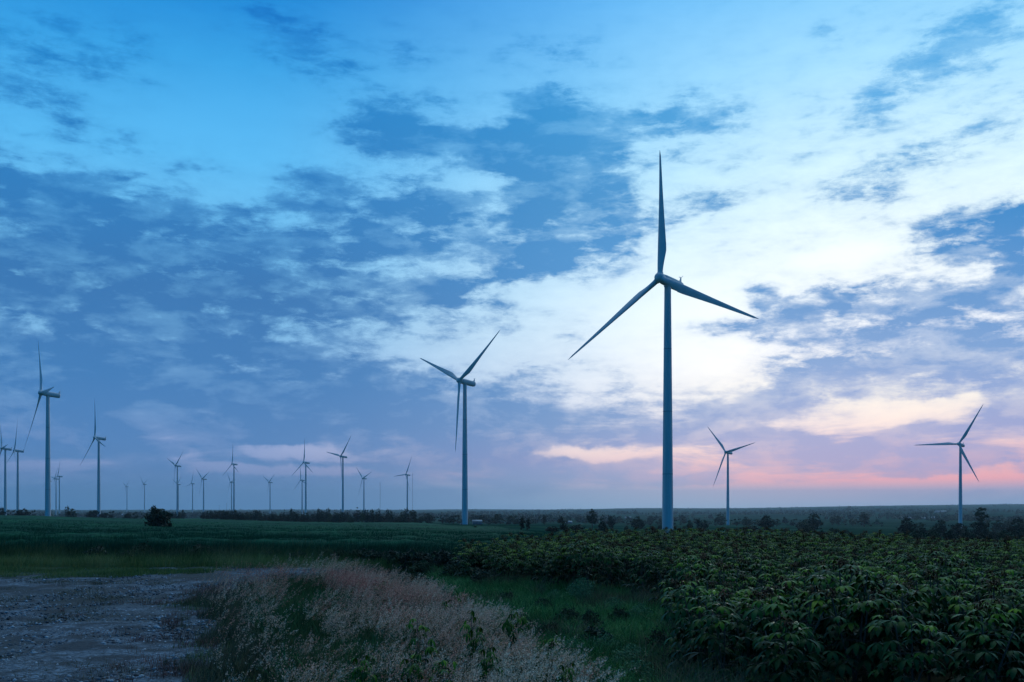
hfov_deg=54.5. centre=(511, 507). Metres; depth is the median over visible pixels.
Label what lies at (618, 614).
weed clump
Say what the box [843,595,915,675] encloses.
cassava plant
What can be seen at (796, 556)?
cassava plant
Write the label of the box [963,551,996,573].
cassava plant
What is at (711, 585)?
cassava plant
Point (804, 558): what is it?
cassava plant
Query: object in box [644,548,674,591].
cassava plant
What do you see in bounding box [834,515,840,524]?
columnar tree
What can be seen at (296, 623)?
plume undergrowth
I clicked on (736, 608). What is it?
cassava plant
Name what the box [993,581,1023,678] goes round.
cassava plant
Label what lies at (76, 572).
track grass
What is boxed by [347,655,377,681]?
leafy weed
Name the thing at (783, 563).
cassava plant
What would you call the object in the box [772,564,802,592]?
cassava plant
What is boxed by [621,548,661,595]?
cassava plant
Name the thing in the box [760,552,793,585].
cassava plant
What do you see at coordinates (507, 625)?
leafy weed
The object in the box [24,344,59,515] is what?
wind turbine
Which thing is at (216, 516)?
tree
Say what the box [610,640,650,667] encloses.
bush
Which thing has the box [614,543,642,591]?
cassava plant
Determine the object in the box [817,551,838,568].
cassava plant
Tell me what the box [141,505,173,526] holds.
bush
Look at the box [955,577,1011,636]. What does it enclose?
cassava plant
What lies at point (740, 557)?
cassava plant
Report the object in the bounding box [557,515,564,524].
tree
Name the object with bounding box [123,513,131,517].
bush
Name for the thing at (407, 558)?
bush
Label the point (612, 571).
cassava plant
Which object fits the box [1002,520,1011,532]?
tree
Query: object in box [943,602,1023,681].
cassava plant
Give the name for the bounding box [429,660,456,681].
leafy weed
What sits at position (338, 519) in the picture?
tree
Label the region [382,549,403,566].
bush
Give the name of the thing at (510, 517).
tree
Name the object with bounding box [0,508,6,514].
tree
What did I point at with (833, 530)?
bush
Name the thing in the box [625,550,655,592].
cassava plant
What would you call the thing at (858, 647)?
cassava plant
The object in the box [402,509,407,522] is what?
conical tree
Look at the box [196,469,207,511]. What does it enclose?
wind turbine
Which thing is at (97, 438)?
wind turbine
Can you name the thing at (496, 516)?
tree
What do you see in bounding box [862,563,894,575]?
cassava plant
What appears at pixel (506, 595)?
weed clump
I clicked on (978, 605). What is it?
cassava plant
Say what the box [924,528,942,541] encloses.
bush
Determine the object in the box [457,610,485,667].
leafy weed
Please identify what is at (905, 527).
tree
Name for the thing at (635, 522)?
tree
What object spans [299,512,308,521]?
conical tree
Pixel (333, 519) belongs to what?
conical tree
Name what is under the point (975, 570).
cassava plant
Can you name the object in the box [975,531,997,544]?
bush
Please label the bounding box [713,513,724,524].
tree
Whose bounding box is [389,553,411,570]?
bush
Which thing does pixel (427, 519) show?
tree
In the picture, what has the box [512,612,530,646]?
leafy weed
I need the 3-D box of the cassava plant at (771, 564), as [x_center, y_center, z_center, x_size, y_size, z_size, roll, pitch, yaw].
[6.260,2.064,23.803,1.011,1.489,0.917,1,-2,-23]
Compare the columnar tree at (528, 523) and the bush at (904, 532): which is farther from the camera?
the columnar tree at (528, 523)
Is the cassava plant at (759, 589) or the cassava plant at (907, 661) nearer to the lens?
the cassava plant at (907, 661)
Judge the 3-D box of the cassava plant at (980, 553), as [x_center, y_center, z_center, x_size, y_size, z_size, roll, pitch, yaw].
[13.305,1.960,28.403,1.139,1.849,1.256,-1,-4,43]
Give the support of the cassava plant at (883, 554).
on the ground at (890, 525)
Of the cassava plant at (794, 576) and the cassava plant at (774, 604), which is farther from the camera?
the cassava plant at (794, 576)
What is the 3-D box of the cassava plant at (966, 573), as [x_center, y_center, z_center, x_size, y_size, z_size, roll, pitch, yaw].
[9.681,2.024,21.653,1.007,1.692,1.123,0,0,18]
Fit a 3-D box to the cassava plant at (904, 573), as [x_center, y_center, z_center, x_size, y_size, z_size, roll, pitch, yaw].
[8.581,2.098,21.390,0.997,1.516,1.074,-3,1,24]
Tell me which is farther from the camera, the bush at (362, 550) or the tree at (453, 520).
the tree at (453, 520)
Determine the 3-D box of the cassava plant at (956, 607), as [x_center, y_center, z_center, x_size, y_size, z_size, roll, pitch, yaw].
[6.939,2.047,14.878,1.008,1.569,1.139,0,0,-24]
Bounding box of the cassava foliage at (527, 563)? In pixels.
[452,527,1023,581]
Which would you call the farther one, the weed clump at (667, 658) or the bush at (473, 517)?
the bush at (473, 517)
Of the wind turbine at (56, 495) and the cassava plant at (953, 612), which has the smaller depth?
the cassava plant at (953, 612)
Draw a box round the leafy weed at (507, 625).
[499,614,523,660]
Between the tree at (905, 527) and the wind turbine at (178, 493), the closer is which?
the tree at (905, 527)
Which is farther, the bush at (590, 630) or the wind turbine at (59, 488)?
the wind turbine at (59, 488)
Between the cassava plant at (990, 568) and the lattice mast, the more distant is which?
the lattice mast
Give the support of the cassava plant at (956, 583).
on the ground at (890, 525)
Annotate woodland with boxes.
[7,503,1023,522]
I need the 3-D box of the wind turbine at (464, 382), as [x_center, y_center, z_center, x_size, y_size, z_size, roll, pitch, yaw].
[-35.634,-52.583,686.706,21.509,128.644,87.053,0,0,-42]
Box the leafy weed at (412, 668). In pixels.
[396,659,424,681]
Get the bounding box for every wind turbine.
[0,426,11,514]
[7,419,23,512]
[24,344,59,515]
[52,468,58,514]
[54,464,62,513]
[80,417,105,515]
[141,479,146,511]
[168,452,182,515]
[173,480,180,510]
[187,471,194,512]
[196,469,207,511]
[223,452,237,511]
[228,476,232,510]
[263,476,272,512]
[293,441,309,514]
[295,469,304,513]
[327,436,350,515]
[357,469,369,510]
[394,460,410,513]
[420,330,499,523]
[568,153,758,532]
[709,429,752,524]
[920,405,982,527]
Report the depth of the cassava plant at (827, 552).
28.83 m
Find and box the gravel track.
[0,566,366,681]
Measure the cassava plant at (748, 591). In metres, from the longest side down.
1.601 x 1.134 x 1.053 m
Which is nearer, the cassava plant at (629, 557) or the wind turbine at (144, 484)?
the cassava plant at (629, 557)
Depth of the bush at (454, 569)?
36.24 m
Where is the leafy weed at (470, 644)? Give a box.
[462,627,490,671]
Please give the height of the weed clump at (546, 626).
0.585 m
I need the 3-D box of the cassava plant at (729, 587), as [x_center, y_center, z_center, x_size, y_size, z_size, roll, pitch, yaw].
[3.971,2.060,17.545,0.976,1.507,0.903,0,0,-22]
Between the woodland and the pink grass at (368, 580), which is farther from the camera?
the woodland
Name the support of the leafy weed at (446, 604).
on the ground at (890, 525)
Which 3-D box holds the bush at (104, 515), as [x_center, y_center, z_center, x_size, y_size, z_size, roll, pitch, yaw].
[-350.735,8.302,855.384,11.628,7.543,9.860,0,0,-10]
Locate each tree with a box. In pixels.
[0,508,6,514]
[64,505,70,516]
[70,508,76,516]
[175,511,181,518]
[200,511,207,518]
[206,510,213,518]
[210,510,219,518]
[228,510,235,519]
[252,510,257,520]
[257,516,265,520]
[269,514,277,520]
[283,514,291,521]
[293,512,299,521]
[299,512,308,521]
[315,509,320,521]
[325,509,330,521]
[325,514,332,521]
[332,510,336,522]
[335,513,342,522]
[346,516,355,522]
[353,507,361,521]
[359,510,364,521]
[364,510,371,521]
[369,509,374,521]
[376,511,381,521]
[387,511,393,521]
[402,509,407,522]
[422,513,434,523]
[436,515,446,521]
[447,515,459,523]
[482,514,490,523]
[488,514,503,522]
[507,515,516,521]
[519,516,525,527]
[525,518,530,529]
[542,515,546,524]
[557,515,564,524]
[559,521,567,531]
[586,509,597,527]
[597,515,607,532]
[606,517,614,527]
[630,516,643,527]
[638,520,645,528]
[646,515,653,523]
[679,517,686,523]
[686,519,692,527]
[696,518,700,528]
[700,520,708,530]
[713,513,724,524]
[730,518,740,524]
[741,517,753,525]
[757,515,774,530]
[795,521,809,528]
[804,512,823,529]
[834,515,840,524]
[857,512,869,526]
[896,516,916,532]
[915,522,927,534]
[925,527,937,536]
[934,520,948,537]
[968,507,991,535]
[990,520,1005,532]
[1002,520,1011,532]
[1007,517,1023,536]
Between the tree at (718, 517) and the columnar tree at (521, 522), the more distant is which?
the tree at (718, 517)
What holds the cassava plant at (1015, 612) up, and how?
on the ground at (890, 525)
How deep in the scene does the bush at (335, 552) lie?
46.83 m
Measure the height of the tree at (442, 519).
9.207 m
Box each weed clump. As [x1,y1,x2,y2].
[499,589,517,600]
[513,613,532,633]
[532,597,551,607]
[538,619,563,637]
[551,605,580,624]
[554,637,590,663]
[578,661,621,681]
[579,606,604,628]
[587,632,624,651]
[604,605,630,623]
[616,656,668,681]
[639,626,670,650]
[653,648,684,667]
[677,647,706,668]
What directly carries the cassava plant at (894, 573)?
on the ground at (890, 525)
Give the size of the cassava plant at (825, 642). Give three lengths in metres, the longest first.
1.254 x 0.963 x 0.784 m
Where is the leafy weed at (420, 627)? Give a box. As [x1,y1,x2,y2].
[405,618,430,659]
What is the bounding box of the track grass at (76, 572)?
[0,565,236,578]
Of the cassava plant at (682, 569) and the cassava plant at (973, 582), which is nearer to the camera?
the cassava plant at (973, 582)
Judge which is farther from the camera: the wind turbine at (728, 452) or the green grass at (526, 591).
the wind turbine at (728, 452)
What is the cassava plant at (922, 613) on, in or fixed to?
on the ground at (890, 525)
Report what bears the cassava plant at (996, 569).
on the ground at (890, 525)
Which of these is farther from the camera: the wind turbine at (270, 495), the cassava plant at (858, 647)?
the wind turbine at (270, 495)
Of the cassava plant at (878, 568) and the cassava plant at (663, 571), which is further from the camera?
the cassava plant at (663, 571)
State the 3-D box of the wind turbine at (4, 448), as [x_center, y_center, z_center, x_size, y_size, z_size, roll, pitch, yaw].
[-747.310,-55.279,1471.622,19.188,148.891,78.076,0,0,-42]
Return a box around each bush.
[14,508,29,515]
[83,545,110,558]
[85,510,101,517]
[98,513,108,517]
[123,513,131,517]
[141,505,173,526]
[220,510,230,519]
[236,512,244,519]
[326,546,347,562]
[346,548,369,559]
[359,549,385,563]
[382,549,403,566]
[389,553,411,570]
[398,548,426,569]
[408,558,432,577]
[412,551,439,568]
[431,549,458,567]
[438,561,466,579]
[443,556,460,570]
[461,550,498,571]
[466,569,496,584]
[469,514,478,521]
[545,526,558,531]
[565,574,598,601]
[568,524,585,531]
[575,625,615,645]
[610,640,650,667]
[747,526,758,531]
[797,524,813,532]
[828,528,836,534]
[896,529,912,543]
[911,530,924,538]
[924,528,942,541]
[941,530,956,543]
[948,523,968,538]
[956,530,976,539]
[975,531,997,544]
[996,528,1014,540]
[1013,529,1023,541]
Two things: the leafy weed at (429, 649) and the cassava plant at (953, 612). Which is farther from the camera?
the cassava plant at (953, 612)
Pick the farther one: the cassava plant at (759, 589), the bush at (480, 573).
the bush at (480, 573)
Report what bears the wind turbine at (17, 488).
on the ground at (890, 525)
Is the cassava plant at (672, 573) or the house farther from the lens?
the house
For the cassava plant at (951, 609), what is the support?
on the ground at (890, 525)
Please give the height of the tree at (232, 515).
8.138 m
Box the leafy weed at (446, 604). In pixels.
[441,593,461,626]
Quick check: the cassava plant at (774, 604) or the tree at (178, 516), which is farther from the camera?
the tree at (178, 516)
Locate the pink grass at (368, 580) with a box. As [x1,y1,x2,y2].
[202,552,642,681]
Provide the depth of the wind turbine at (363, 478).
2806.77 m
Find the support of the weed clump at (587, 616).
on the ground at (890, 525)
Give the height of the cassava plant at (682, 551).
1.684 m
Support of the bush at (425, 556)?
on the ground at (890, 525)
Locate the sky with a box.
[0,0,1023,509]
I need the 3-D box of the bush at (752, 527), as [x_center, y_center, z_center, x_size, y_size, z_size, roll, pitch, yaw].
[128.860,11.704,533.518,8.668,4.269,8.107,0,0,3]
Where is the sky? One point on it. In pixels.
(246, 229)
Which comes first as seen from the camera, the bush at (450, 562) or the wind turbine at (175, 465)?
the bush at (450, 562)
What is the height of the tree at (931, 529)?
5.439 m
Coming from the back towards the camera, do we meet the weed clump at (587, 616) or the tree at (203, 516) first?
the tree at (203, 516)
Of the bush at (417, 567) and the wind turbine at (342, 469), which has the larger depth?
the wind turbine at (342, 469)
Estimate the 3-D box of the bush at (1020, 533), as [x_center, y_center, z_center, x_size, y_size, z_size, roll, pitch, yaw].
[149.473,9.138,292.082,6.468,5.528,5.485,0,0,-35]
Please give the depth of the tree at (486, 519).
1459.77 m
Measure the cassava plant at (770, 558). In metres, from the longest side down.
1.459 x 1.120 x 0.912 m
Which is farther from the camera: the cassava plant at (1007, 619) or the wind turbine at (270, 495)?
the wind turbine at (270, 495)
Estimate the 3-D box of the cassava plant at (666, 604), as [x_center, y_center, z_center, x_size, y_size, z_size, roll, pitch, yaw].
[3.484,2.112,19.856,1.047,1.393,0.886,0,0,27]
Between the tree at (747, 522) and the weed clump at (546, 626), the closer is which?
the weed clump at (546, 626)
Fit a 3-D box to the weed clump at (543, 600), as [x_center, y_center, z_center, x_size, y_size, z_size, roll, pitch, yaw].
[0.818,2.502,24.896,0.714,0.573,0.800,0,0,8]
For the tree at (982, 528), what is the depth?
432.24 m
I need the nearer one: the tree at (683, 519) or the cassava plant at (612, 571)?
the cassava plant at (612, 571)
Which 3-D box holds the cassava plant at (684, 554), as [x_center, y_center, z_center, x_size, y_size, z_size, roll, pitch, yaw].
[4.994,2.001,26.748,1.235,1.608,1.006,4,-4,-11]
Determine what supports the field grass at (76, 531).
on the ground at (890, 525)
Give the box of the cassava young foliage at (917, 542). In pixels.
[463,525,1023,562]
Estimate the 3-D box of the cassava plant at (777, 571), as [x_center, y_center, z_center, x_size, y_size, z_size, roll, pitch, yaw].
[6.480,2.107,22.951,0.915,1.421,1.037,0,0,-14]
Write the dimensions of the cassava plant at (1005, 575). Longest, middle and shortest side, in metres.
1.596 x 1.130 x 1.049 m
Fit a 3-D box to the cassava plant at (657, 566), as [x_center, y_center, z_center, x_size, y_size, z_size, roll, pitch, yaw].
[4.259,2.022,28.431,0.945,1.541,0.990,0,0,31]
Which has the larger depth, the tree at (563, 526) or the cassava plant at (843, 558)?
the tree at (563, 526)
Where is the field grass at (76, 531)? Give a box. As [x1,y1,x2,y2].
[0,515,580,557]
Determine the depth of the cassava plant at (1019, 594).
15.07 m
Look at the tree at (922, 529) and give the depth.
447.84 m
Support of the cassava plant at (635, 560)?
on the ground at (890, 525)
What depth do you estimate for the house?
687.85 m
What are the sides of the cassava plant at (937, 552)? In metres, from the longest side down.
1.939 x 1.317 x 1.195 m
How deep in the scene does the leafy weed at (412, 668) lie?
12.86 m
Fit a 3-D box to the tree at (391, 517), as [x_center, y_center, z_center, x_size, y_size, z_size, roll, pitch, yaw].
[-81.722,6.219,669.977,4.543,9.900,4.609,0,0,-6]
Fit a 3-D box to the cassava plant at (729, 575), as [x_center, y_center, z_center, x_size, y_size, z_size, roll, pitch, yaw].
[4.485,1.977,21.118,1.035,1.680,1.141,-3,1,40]
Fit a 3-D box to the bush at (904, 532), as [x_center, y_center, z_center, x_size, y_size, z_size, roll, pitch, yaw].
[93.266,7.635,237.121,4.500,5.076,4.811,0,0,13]
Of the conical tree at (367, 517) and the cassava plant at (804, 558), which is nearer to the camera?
the cassava plant at (804, 558)
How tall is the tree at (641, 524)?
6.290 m
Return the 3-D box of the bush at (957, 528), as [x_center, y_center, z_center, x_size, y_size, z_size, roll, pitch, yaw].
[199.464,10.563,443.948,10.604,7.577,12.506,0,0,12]
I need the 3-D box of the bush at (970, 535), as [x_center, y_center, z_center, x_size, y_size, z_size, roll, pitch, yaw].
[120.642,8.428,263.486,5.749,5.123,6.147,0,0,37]
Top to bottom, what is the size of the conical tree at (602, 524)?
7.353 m
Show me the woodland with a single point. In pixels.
(538, 517)
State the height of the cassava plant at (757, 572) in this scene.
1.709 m
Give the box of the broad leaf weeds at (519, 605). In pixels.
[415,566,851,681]
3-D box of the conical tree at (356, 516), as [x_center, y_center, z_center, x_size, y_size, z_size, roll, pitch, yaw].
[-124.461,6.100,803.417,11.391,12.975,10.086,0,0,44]
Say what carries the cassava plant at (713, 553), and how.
on the ground at (890, 525)
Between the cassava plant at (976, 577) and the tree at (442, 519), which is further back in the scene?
the tree at (442, 519)
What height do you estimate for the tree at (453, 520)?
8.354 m
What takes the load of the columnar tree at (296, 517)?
on the ground at (890, 525)
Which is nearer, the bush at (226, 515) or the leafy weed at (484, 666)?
the leafy weed at (484, 666)
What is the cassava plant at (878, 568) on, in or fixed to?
on the ground at (890, 525)
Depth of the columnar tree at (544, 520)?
880.61 m
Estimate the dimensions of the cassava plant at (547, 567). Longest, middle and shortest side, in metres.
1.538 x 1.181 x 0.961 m
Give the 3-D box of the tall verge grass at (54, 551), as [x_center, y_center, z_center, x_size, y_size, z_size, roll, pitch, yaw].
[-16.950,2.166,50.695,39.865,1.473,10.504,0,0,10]
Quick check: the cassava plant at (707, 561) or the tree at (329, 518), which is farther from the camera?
the tree at (329, 518)
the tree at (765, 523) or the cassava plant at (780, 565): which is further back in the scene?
the tree at (765, 523)
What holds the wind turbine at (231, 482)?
on the ground at (890, 525)
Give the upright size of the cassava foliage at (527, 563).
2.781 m
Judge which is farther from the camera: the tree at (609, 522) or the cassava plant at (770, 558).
the tree at (609, 522)
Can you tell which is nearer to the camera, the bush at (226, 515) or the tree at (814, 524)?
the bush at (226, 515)
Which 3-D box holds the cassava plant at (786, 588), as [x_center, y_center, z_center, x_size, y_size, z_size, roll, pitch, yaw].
[4.382,1.961,14.854,1.238,1.748,1.149,-5,-7,25]
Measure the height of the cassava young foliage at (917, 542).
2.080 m
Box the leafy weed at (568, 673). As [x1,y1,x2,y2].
[555,663,581,681]
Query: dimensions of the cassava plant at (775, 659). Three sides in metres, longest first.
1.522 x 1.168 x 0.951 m
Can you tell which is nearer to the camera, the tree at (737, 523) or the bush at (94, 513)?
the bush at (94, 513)
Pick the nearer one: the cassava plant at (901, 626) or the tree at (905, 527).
the cassava plant at (901, 626)
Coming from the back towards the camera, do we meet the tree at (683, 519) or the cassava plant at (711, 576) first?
the tree at (683, 519)
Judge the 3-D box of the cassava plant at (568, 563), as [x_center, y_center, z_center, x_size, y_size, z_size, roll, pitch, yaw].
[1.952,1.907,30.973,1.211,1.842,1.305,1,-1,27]
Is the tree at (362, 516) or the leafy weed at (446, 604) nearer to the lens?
the leafy weed at (446, 604)
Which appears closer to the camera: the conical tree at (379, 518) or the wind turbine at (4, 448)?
the conical tree at (379, 518)
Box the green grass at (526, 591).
[425,567,826,681]
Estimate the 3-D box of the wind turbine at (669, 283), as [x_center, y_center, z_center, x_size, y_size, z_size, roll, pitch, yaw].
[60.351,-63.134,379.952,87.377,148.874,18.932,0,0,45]
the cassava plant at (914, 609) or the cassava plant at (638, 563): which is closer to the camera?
the cassava plant at (914, 609)
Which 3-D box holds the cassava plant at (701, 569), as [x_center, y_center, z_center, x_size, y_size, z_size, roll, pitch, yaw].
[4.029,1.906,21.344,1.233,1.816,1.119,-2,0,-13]
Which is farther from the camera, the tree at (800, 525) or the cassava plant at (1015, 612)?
the tree at (800, 525)
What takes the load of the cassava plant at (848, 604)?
on the ground at (890, 525)
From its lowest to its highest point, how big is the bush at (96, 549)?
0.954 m
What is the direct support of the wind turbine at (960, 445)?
on the ground at (890, 525)
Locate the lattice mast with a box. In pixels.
[412,473,412,511]
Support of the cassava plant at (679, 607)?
on the ground at (890, 525)
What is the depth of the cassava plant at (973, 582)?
23.19 m
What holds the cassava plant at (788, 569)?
on the ground at (890, 525)
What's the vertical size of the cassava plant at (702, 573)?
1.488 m
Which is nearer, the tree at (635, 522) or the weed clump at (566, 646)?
the weed clump at (566, 646)
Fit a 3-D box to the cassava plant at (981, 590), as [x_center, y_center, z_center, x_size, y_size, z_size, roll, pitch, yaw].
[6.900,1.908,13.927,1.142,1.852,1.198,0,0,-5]
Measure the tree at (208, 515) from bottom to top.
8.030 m
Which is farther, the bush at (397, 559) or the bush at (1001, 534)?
the bush at (1001, 534)
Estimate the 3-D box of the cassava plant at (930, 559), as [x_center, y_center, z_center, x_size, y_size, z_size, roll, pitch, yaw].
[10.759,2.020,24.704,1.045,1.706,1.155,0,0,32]
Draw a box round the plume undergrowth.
[229,572,563,681]
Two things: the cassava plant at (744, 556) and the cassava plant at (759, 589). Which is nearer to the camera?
the cassava plant at (759, 589)
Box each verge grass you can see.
[0,536,503,563]
[0,545,521,575]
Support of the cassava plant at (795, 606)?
on the ground at (890, 525)
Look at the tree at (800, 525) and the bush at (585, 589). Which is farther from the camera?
the tree at (800, 525)
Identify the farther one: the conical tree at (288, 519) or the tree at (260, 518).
the conical tree at (288, 519)
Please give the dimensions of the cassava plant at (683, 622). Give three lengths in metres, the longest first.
1.760 x 1.196 x 1.084 m
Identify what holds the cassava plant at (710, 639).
on the ground at (890, 525)
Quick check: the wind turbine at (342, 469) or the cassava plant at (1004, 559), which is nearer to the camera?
the cassava plant at (1004, 559)
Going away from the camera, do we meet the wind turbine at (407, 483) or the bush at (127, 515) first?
the bush at (127, 515)
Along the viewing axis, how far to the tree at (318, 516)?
648.18 m
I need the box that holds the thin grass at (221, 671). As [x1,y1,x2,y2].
[161,561,382,681]
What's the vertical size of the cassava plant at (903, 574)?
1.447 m
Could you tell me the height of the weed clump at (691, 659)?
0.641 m
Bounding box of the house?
[472,520,481,524]
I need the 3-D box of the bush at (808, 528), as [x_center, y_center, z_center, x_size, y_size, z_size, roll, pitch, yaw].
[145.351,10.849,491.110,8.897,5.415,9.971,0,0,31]
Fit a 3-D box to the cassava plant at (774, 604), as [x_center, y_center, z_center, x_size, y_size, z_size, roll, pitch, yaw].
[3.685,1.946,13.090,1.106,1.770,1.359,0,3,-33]
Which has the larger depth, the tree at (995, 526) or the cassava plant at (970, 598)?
the tree at (995, 526)
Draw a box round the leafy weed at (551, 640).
[538,637,562,673]
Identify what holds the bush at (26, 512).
on the ground at (890, 525)
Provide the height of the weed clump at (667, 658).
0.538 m
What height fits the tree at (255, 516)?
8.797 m
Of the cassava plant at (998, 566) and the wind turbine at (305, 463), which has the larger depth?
the wind turbine at (305, 463)
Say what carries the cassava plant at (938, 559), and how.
on the ground at (890, 525)
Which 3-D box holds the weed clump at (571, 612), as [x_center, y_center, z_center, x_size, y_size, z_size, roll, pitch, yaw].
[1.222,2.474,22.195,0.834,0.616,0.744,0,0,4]
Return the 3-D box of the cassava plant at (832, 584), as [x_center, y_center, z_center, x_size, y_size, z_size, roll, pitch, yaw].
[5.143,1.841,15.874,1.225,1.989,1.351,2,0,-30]
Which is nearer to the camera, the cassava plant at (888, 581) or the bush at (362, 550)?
the cassava plant at (888, 581)
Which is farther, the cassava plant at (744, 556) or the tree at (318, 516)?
the tree at (318, 516)
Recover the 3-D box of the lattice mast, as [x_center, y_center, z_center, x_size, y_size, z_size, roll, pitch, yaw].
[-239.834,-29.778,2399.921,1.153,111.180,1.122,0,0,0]
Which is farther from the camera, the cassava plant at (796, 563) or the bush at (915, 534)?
the bush at (915, 534)
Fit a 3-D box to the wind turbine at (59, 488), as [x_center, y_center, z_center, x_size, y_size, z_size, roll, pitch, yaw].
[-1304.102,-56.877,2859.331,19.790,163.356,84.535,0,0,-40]
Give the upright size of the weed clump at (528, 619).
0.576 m
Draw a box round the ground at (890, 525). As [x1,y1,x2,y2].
[0,504,1023,681]
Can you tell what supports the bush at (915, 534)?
on the ground at (890, 525)
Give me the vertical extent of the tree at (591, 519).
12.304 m
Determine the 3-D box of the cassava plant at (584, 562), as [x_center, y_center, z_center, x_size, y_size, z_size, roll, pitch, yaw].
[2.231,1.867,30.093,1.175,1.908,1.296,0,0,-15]
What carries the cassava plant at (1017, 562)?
on the ground at (890, 525)
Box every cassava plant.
[532,549,567,588]
[556,539,592,582]
[566,537,604,588]
[591,544,627,589]
[604,548,634,585]
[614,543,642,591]
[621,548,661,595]
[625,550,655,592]
[632,551,657,595]
[642,551,664,589]
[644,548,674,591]
[645,556,695,607]
[649,560,678,592]
[654,551,683,592]
[657,579,735,676]
[658,579,706,628]
[667,557,701,593]
[668,546,696,565]
[668,590,713,638]
[669,574,738,657]
[673,553,717,596]
[679,552,714,596]
[680,552,708,569]
[680,580,726,617]
[682,589,764,681]
[689,562,718,596]
[700,591,782,678]
[703,560,741,599]
[703,563,757,619]
[706,551,721,562]
[711,581,747,637]
[713,597,747,652]
[717,563,758,588]
[720,589,794,677]
[722,544,760,581]
[725,549,763,583]
[726,554,747,582]
[729,572,773,618]
[730,557,766,584]
[735,574,802,656]
[739,559,769,589]
[739,575,773,602]
[742,586,848,681]
[742,617,821,681]
[745,555,779,598]
[746,554,764,579]
[758,556,793,584]
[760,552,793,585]
[760,563,787,592]
[762,584,839,677]
[766,580,845,664]
[771,563,811,596]
[771,569,804,588]
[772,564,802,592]
[773,577,807,609]
[776,559,790,569]
[783,561,827,575]
[786,552,810,565]
[786,602,807,621]
[787,575,831,620]
[788,567,844,640]
[790,549,818,580]
[791,560,842,584]
[791,561,881,681]
[802,557,912,681]
[802,586,909,681]
[814,604,846,670]
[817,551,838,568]
[818,550,842,563]
[825,556,852,563]
[826,564,849,591]
[828,587,859,636]
[831,558,862,580]
[833,570,887,629]
[841,546,877,566]
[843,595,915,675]
[844,582,894,645]
[845,554,874,564]
[853,572,912,642]
[853,586,944,681]
[857,560,906,577]
[859,572,898,584]
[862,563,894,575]
[864,608,957,681]
[868,557,896,569]
[875,580,953,681]
[876,551,912,567]
[879,578,919,599]
[881,551,930,577]
[884,554,923,584]
[890,568,966,681]
[891,570,909,580]
[892,570,922,593]
[892,585,936,651]
[895,573,955,629]
[906,562,961,608]
[906,585,939,645]
[916,549,974,582]
[918,556,957,587]
[919,549,966,569]
[922,598,1022,681]
[923,555,945,576]
[924,575,966,626]
[935,593,1014,675]
[936,590,980,677]
[939,572,974,613]
[943,561,982,606]
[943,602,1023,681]
[944,591,1003,625]
[949,561,986,591]
[949,578,1023,679]
[955,573,1003,637]
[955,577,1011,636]
[956,568,1003,590]
[958,544,991,574]
[961,565,982,577]
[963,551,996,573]
[971,565,990,585]
[976,582,1023,681]
[977,567,1017,585]
[982,560,1019,584]
[987,569,1023,629]
[989,584,1023,675]
[991,560,1019,585]
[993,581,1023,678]
[997,556,1018,575]
[999,564,1023,585]
[1007,609,1023,678]
[1008,554,1023,575]
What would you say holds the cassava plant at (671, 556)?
on the ground at (890, 525)
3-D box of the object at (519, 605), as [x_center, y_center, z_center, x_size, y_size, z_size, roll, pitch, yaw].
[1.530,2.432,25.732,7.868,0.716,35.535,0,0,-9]
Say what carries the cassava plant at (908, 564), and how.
on the ground at (890, 525)
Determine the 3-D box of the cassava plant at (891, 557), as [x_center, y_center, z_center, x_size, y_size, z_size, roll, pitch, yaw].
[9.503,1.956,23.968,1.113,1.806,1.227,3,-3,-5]
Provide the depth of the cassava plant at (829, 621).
13.92 m
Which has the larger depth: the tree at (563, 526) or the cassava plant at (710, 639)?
the tree at (563, 526)
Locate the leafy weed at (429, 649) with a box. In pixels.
[408,639,440,681]
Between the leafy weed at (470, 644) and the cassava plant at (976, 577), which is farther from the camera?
the cassava plant at (976, 577)
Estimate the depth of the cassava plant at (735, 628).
14.09 m
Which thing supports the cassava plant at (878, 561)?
on the ground at (890, 525)
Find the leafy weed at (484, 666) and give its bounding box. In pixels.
[475,647,502,681]
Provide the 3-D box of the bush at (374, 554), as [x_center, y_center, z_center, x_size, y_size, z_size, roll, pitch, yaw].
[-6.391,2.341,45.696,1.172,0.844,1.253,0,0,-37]

